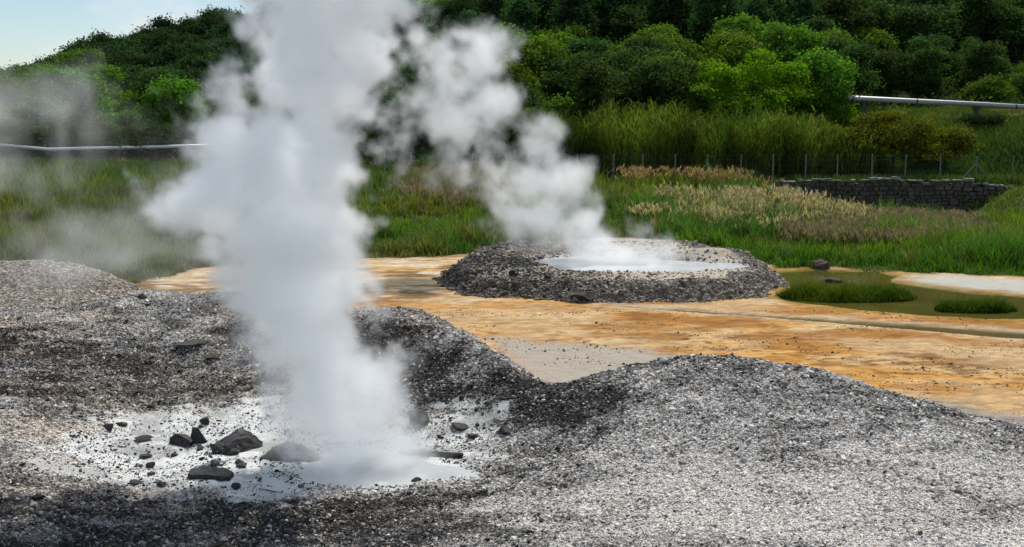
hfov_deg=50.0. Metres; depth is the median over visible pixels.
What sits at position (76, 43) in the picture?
shrub
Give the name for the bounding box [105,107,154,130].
shrub
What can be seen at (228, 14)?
shrub
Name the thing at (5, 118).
shrub
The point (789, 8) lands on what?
tree
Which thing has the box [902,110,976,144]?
leafy bush
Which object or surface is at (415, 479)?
rock
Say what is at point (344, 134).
shrub
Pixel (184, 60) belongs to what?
shrub
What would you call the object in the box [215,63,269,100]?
shrub
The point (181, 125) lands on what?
shrub
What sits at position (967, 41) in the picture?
tree
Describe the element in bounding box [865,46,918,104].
tree
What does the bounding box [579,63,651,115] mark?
tree
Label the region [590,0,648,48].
tree
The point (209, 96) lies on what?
shrub
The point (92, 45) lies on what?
shrub
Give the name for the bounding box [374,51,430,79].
tree
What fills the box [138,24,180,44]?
shrub
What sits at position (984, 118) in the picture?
round bush
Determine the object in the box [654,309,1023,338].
stream water
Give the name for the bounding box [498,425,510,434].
rock
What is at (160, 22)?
shrub
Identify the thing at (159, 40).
shrub
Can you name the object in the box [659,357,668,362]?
rock
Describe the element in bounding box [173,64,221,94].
shrub
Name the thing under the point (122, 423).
rock
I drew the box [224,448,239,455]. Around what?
rock
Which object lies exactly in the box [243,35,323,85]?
tree
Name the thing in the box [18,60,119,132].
tree
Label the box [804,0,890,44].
tree
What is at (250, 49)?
tree
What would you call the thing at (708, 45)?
tree
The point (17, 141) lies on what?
shrub
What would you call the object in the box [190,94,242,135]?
shrub
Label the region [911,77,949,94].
shrub
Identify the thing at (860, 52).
tree
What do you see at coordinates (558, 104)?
shrub
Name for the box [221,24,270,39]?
shrub
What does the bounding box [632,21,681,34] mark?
tree
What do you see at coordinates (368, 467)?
puddle water
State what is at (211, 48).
shrub
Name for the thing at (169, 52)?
shrub
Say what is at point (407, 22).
tree
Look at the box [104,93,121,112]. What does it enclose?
shrub
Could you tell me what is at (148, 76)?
tree
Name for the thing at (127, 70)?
shrub
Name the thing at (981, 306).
grass tussock
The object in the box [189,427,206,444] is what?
rock
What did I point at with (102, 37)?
shrub
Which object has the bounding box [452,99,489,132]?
shrub
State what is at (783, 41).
tree
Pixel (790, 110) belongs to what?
shrub
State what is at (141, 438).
rock
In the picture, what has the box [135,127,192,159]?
shrub
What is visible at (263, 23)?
shrub
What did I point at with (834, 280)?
rock
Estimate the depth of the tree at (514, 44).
108.70 m
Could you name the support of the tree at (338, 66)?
on the hill
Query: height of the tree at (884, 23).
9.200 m
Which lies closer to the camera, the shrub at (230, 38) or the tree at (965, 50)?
the tree at (965, 50)
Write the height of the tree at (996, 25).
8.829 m
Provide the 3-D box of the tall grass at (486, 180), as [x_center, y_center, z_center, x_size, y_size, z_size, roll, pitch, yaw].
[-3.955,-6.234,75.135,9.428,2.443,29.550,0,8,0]
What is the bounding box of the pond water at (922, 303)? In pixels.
[776,270,1023,318]
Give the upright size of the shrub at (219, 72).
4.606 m
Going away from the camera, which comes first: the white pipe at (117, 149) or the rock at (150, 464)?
the rock at (150, 464)
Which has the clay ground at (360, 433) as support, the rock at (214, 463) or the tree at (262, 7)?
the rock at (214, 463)
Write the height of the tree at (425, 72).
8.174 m
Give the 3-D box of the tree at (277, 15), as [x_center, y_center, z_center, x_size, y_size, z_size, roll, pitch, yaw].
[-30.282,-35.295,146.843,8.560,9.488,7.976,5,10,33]
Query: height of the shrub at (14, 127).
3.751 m
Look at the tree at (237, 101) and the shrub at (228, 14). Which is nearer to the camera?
the tree at (237, 101)
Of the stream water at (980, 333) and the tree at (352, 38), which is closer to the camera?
the stream water at (980, 333)
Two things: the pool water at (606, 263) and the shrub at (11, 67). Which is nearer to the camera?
the pool water at (606, 263)
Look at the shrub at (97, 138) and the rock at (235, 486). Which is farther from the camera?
the shrub at (97, 138)
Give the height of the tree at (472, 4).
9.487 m
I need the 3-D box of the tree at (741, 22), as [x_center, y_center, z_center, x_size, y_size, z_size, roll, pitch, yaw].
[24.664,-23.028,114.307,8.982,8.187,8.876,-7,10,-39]
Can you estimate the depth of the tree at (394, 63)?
104.38 m
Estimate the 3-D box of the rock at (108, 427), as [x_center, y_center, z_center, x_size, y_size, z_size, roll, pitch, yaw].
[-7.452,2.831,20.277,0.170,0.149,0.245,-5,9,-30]
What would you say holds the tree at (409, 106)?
on the hill
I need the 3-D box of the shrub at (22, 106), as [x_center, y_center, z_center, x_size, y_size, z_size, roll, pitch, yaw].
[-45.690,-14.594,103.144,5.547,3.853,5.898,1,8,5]
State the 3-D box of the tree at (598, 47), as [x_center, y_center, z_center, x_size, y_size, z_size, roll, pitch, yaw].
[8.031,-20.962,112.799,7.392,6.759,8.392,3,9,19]
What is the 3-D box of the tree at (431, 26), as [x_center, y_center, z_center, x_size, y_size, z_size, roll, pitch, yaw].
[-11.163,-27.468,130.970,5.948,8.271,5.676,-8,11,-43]
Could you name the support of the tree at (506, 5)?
on the hill
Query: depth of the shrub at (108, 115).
101.00 m
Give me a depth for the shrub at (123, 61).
131.29 m
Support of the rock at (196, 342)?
on the gravel ground at (334, 399)
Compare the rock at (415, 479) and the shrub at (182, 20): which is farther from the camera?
the shrub at (182, 20)
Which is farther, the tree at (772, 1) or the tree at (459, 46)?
the tree at (772, 1)
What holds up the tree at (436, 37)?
on the hill
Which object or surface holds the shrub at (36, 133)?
on the meadow ground at (982, 206)
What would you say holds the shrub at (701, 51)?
on the hill
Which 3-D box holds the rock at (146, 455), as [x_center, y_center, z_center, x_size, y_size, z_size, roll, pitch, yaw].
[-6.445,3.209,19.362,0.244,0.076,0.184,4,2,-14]
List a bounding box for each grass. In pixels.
[0,99,1023,198]
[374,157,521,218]
[628,181,880,239]
[760,200,1019,249]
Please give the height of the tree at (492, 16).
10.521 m
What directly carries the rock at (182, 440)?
on the clay ground at (360, 433)
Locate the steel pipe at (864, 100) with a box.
[847,95,1023,129]
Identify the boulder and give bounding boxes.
[215,428,262,454]
[259,441,321,461]
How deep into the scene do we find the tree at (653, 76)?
91.10 m
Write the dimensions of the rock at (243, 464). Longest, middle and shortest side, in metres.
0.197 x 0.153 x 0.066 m
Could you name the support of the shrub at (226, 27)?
on the hill
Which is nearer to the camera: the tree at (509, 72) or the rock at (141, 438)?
the rock at (141, 438)
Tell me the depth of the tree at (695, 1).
129.28 m
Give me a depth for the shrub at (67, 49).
150.87 m
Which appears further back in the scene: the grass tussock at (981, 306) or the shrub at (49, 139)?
the shrub at (49, 139)
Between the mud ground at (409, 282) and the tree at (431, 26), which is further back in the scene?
the tree at (431, 26)
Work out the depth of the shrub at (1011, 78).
108.95 m
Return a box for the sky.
[0,0,265,68]
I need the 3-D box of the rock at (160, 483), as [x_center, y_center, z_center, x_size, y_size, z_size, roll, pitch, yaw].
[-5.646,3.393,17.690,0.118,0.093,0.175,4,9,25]
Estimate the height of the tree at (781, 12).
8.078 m
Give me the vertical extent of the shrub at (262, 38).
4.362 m
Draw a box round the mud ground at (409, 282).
[124,254,1023,425]
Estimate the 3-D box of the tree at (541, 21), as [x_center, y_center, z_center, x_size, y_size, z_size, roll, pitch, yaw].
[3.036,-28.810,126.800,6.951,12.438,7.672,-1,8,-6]
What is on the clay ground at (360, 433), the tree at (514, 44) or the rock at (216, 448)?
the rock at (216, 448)
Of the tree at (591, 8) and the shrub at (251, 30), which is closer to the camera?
the tree at (591, 8)
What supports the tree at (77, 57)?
on the hill
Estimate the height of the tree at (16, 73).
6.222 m
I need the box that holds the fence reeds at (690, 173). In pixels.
[607,163,785,188]
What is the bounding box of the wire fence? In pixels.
[384,152,1023,181]
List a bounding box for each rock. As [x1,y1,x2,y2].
[31,494,45,499]
[103,423,113,430]
[116,422,127,425]
[130,479,139,484]
[134,435,153,441]
[137,293,146,299]
[139,453,151,457]
[146,462,154,467]
[156,481,166,486]
[169,433,192,446]
[173,339,206,345]
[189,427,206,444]
[199,417,208,424]
[205,353,220,358]
[209,443,224,454]
[210,459,219,466]
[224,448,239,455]
[231,482,240,489]
[236,462,246,467]
[407,409,428,429]
[411,477,421,481]
[451,422,467,430]
[467,433,478,437]
[497,471,506,475]
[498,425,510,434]
[572,291,593,300]
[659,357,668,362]
[812,259,830,268]
[825,278,841,282]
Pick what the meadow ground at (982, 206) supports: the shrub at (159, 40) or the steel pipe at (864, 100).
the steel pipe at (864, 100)
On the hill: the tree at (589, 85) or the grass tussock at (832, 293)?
the tree at (589, 85)
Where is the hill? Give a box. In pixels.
[3,3,1023,167]
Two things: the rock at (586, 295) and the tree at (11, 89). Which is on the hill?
the tree at (11, 89)
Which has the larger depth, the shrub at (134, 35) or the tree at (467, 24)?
the shrub at (134, 35)
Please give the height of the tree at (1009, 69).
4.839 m
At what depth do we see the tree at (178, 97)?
93.13 m
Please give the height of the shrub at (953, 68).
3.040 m
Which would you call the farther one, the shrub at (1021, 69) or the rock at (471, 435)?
the shrub at (1021, 69)
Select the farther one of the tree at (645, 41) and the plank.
the tree at (645, 41)
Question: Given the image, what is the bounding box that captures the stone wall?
[774,176,1009,211]
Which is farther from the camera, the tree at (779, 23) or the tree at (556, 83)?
the tree at (779, 23)
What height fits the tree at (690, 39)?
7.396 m
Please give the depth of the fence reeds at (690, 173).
74.85 m
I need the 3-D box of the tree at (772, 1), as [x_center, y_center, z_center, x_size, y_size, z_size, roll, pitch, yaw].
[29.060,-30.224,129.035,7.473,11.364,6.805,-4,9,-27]
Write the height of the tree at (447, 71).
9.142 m
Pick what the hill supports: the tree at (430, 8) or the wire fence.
the tree at (430, 8)
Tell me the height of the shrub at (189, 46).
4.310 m
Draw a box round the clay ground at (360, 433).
[54,403,483,494]
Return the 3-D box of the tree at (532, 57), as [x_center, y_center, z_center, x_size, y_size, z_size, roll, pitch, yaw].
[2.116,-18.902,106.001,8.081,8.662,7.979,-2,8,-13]
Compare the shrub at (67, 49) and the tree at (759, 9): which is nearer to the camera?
the tree at (759, 9)
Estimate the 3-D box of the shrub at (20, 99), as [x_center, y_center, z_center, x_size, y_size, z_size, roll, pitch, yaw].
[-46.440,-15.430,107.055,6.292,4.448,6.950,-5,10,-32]
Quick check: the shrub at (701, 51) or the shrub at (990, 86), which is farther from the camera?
the shrub at (701, 51)
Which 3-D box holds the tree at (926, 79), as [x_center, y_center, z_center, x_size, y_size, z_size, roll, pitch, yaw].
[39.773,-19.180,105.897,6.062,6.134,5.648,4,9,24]
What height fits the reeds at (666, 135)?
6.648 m
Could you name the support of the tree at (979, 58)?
on the hill
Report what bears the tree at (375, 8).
on the hill
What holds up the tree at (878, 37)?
on the hill
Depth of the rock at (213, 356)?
24.27 m
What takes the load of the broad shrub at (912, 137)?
on the meadow ground at (982, 206)
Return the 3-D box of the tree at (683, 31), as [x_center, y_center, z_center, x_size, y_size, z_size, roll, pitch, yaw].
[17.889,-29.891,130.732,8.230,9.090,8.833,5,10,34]
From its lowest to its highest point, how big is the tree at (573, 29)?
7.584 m
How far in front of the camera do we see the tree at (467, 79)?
105.23 m
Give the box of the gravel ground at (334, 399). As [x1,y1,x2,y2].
[0,263,1023,546]
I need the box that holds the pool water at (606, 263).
[534,256,749,271]
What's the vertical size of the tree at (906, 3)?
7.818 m
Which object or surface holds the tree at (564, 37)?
on the hill
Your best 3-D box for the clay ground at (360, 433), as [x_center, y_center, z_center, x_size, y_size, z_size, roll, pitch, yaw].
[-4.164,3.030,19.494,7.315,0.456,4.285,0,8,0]
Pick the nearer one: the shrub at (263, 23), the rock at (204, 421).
the rock at (204, 421)
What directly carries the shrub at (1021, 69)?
on the hill
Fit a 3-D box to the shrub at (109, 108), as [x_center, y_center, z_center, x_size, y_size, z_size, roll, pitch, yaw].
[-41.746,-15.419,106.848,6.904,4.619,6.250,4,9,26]
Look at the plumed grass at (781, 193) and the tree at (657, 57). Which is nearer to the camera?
the plumed grass at (781, 193)
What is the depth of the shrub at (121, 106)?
104.38 m
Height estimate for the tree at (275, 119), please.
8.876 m
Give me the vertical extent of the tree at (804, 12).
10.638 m
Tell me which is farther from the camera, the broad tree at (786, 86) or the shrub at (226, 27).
the shrub at (226, 27)
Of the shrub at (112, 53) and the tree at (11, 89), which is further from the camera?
the shrub at (112, 53)
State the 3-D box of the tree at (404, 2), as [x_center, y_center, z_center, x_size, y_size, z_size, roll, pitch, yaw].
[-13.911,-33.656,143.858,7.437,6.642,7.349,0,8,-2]
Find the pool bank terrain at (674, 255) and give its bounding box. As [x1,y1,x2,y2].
[447,237,789,302]
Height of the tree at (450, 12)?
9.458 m
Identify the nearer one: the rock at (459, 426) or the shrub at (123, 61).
the rock at (459, 426)
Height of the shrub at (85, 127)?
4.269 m
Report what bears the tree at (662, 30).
on the hill
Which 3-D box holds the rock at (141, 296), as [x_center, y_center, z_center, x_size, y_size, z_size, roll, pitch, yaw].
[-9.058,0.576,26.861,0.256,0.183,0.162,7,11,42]
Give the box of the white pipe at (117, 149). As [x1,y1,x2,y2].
[0,143,221,161]
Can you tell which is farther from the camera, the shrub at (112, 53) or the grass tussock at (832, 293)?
the shrub at (112, 53)
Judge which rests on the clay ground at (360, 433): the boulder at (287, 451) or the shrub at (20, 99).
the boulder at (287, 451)
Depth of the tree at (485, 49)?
124.14 m
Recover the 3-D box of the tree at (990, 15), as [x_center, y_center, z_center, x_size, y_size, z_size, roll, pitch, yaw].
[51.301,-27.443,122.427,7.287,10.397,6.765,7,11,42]
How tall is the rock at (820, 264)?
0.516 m
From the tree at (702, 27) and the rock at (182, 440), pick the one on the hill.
the tree at (702, 27)
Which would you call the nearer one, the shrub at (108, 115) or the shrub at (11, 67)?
the shrub at (108, 115)
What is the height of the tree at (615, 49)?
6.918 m
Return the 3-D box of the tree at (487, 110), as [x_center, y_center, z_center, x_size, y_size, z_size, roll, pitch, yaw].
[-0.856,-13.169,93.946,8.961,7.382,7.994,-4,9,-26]
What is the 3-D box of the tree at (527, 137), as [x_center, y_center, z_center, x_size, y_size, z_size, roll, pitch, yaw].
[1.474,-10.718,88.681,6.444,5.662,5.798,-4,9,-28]
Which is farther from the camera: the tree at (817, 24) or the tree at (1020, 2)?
the tree at (1020, 2)
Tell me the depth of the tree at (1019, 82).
98.91 m
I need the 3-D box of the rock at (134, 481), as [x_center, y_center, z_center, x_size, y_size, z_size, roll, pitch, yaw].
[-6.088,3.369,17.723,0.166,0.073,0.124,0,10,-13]
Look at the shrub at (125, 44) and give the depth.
142.41 m
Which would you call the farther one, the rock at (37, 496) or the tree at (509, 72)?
the tree at (509, 72)
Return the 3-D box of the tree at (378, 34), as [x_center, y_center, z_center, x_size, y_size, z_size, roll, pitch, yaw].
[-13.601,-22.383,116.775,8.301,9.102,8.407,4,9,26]
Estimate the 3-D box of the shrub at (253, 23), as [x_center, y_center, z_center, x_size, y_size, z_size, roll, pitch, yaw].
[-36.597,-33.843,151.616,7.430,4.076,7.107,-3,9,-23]
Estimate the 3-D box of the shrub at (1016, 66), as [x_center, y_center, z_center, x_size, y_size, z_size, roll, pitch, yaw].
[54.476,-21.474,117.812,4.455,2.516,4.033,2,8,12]
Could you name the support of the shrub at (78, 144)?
on the meadow ground at (982, 206)
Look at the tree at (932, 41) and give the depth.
114.17 m
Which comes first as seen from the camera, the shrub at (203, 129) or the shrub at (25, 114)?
the shrub at (203, 129)
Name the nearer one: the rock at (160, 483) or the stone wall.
the rock at (160, 483)
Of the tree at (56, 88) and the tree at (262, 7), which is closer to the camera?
the tree at (56, 88)
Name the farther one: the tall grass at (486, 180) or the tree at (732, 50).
the tree at (732, 50)
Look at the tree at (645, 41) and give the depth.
103.16 m
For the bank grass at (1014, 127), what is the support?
on the meadow ground at (982, 206)
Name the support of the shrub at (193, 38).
on the hill
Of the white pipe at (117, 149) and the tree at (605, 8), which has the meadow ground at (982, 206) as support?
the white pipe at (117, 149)
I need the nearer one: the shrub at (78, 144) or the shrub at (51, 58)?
the shrub at (78, 144)
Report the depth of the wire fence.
78.01 m
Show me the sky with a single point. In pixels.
(28, 28)
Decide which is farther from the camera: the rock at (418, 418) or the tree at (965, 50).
the tree at (965, 50)
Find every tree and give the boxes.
[0,62,33,94]
[0,66,10,76]
[0,74,33,110]
[14,61,62,91]
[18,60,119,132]
[47,44,107,79]
[78,59,130,98]
[120,61,181,111]
[129,73,211,128]
[204,83,265,138]
[238,54,332,151]
[241,40,284,77]
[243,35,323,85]
[253,0,318,40]
[254,0,272,29]
[305,67,400,130]
[314,51,397,116]
[327,23,376,62]
[353,20,401,59]
[353,56,403,112]
[355,0,399,22]
[370,51,452,124]
[372,81,452,148]
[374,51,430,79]
[379,0,433,60]
[387,30,450,67]
[389,35,473,124]
[393,0,423,10]
[410,11,439,36]
[413,0,458,36]
[426,26,496,86]
[436,0,482,36]
[444,6,486,68]
[452,76,557,155]
[455,64,485,105]
[460,0,483,14]
[463,59,553,147]
[467,0,513,32]
[471,31,490,65]
[474,21,536,66]
[484,0,515,12]
[485,35,563,85]
[489,105,556,170]
[493,34,571,101]
[500,0,544,37]
[522,0,560,35]
[530,26,580,89]
[534,48,607,103]
[535,20,591,39]
[541,0,606,41]
[544,0,560,29]
[544,0,614,38]
[559,53,648,127]
[566,34,616,65]
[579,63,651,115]
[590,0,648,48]
[592,0,644,36]
[597,42,689,116]
[600,35,644,71]
[603,28,669,77]
[604,51,710,125]
[619,24,684,45]
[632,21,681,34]
[632,50,706,113]
[636,0,649,23]
[637,0,696,32]
[640,0,692,35]
[644,48,866,122]
[652,32,706,62]
[680,0,743,46]
[683,0,718,45]
[683,7,716,48]
[693,26,766,73]
[697,12,776,62]
[701,26,770,114]
[734,0,778,24]
[735,0,791,22]
[750,0,785,27]
[754,19,828,73]
[764,20,797,65]
[778,0,825,25]
[779,46,866,122]
[782,0,827,47]
[793,10,856,52]
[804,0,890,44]
[809,27,863,50]
[815,40,886,107]
[817,29,885,104]
[851,0,903,47]
[852,26,902,69]
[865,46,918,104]
[874,0,903,13]
[878,0,971,58]
[894,41,955,98]
[900,0,958,11]
[903,32,957,73]
[906,0,955,38]
[947,1,994,45]
[948,0,1020,46]
[948,39,1012,88]
[951,0,1009,41]
[951,41,1008,76]
[952,33,993,71]
[958,53,1017,84]
[987,5,1023,62]
[997,0,1023,55]
[1006,70,1023,97]
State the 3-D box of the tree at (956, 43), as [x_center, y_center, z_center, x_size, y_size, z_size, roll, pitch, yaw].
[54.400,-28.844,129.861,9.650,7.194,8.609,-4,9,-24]
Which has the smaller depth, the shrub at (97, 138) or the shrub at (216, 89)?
the shrub at (97, 138)
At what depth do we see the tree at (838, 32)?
107.89 m
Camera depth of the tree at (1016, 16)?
121.39 m
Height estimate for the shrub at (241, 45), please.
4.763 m
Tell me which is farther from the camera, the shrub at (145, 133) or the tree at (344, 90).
the tree at (344, 90)
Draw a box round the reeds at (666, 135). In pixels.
[527,94,894,180]
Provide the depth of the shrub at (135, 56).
134.07 m
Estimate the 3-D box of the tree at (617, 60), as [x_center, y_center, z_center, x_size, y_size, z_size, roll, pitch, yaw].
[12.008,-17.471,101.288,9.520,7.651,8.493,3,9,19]
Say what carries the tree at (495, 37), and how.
on the hill
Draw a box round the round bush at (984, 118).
[953,112,1008,126]
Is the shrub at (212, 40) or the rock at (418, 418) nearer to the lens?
the rock at (418, 418)
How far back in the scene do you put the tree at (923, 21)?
119.45 m
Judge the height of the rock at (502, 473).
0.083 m
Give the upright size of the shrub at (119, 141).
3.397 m
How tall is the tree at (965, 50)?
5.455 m
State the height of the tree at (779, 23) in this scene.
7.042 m
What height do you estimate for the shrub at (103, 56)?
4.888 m
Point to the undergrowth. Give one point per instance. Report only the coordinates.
(456, 140)
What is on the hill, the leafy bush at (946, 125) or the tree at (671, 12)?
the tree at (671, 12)
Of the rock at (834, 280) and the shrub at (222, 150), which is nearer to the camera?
the rock at (834, 280)
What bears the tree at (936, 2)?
on the hill
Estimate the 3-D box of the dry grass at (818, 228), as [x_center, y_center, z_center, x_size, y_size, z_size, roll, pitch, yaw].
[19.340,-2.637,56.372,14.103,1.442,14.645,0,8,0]
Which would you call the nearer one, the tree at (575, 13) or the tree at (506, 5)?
the tree at (575, 13)
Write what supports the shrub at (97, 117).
on the hill
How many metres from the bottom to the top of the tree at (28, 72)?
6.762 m
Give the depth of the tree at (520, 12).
120.58 m
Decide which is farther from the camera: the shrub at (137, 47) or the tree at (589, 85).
the shrub at (137, 47)
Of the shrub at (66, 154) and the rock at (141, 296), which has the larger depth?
the shrub at (66, 154)
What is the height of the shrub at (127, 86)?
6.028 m
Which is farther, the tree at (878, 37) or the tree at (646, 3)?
the tree at (646, 3)
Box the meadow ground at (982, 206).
[0,128,1023,283]
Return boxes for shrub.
[0,103,22,116]
[0,113,35,133]
[0,119,35,157]
[0,127,45,157]
[1,60,29,74]
[4,98,49,129]
[4,100,49,113]
[9,93,52,113]
[20,123,76,158]
[24,128,50,156]
[28,48,64,67]
[39,127,81,157]
[42,106,107,132]
[55,40,74,52]
[56,97,112,112]
[60,34,101,52]
[61,132,95,157]
[62,114,114,155]
[71,40,123,53]
[73,122,123,159]
[80,28,131,48]
[92,47,113,63]
[94,110,118,128]
[94,122,153,157]
[95,34,141,53]
[97,55,137,68]
[100,90,139,104]
[103,46,145,61]
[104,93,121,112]
[105,29,144,45]
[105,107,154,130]
[107,97,131,114]
[109,47,164,68]
[112,61,152,92]
[115,61,177,96]
[119,41,158,58]
[125,122,178,159]
[132,39,195,71]
[133,13,181,35]
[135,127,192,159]
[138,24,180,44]
[140,30,180,52]
[149,116,207,158]
[161,121,218,156]
[164,52,202,71]
[171,13,198,35]
[171,31,205,44]
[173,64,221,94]
[176,41,200,55]
[178,10,225,42]
[179,128,233,160]
[185,41,249,61]
[186,65,238,88]
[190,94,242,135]
[191,50,249,79]
[191,93,217,110]
[192,35,229,55]
[194,4,248,22]
[202,15,259,39]
[208,86,244,98]
[215,26,256,46]
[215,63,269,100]
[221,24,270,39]
[223,37,257,65]
[235,14,272,35]
[242,33,270,49]
[257,18,274,29]
[313,116,384,155]
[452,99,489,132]
[525,92,578,122]
[694,38,712,61]
[765,81,816,115]
[796,105,988,169]
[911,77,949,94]
[936,63,959,77]
[955,72,1018,102]
[1003,61,1023,81]
[1005,63,1023,76]
[1007,71,1023,90]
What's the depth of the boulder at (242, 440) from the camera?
19.62 m
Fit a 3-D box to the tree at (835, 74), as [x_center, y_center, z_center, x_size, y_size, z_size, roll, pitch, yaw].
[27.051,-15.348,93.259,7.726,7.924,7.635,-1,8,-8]
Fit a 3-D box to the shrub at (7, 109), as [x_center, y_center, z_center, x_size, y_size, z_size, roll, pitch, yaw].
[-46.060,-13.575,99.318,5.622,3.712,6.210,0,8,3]
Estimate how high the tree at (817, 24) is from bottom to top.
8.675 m
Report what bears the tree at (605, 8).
on the hill
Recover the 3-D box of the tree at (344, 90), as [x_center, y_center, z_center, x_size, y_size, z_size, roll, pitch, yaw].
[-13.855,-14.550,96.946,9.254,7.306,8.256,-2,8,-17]
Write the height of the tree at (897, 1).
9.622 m
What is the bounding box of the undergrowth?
[41,0,1023,176]
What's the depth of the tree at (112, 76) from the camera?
116.48 m
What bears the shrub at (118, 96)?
on the hill
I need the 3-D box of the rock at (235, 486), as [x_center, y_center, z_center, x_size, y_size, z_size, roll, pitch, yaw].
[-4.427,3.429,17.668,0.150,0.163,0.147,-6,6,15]
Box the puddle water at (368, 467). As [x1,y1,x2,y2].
[261,445,479,495]
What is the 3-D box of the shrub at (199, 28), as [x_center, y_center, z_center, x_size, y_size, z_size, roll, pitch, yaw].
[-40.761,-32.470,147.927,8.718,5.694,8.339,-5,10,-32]
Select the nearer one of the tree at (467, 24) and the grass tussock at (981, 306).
the grass tussock at (981, 306)
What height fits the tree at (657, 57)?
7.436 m
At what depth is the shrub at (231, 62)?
129.11 m
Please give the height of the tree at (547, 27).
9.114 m
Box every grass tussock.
[774,277,917,302]
[931,296,1018,313]
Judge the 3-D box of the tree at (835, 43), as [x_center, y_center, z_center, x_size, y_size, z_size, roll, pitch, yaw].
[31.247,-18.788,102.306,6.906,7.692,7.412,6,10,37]
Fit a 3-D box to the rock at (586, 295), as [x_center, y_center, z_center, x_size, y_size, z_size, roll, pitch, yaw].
[2.339,0.740,36.074,0.735,0.370,0.496,7,11,42]
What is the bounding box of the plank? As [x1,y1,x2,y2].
[398,449,462,457]
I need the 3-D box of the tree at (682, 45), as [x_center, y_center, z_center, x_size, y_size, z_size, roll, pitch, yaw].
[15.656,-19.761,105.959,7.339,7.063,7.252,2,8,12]
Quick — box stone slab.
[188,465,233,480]
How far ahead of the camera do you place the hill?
99.99 m
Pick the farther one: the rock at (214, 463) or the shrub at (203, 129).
the shrub at (203, 129)
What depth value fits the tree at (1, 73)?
135.25 m
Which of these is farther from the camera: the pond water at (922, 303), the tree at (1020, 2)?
the tree at (1020, 2)

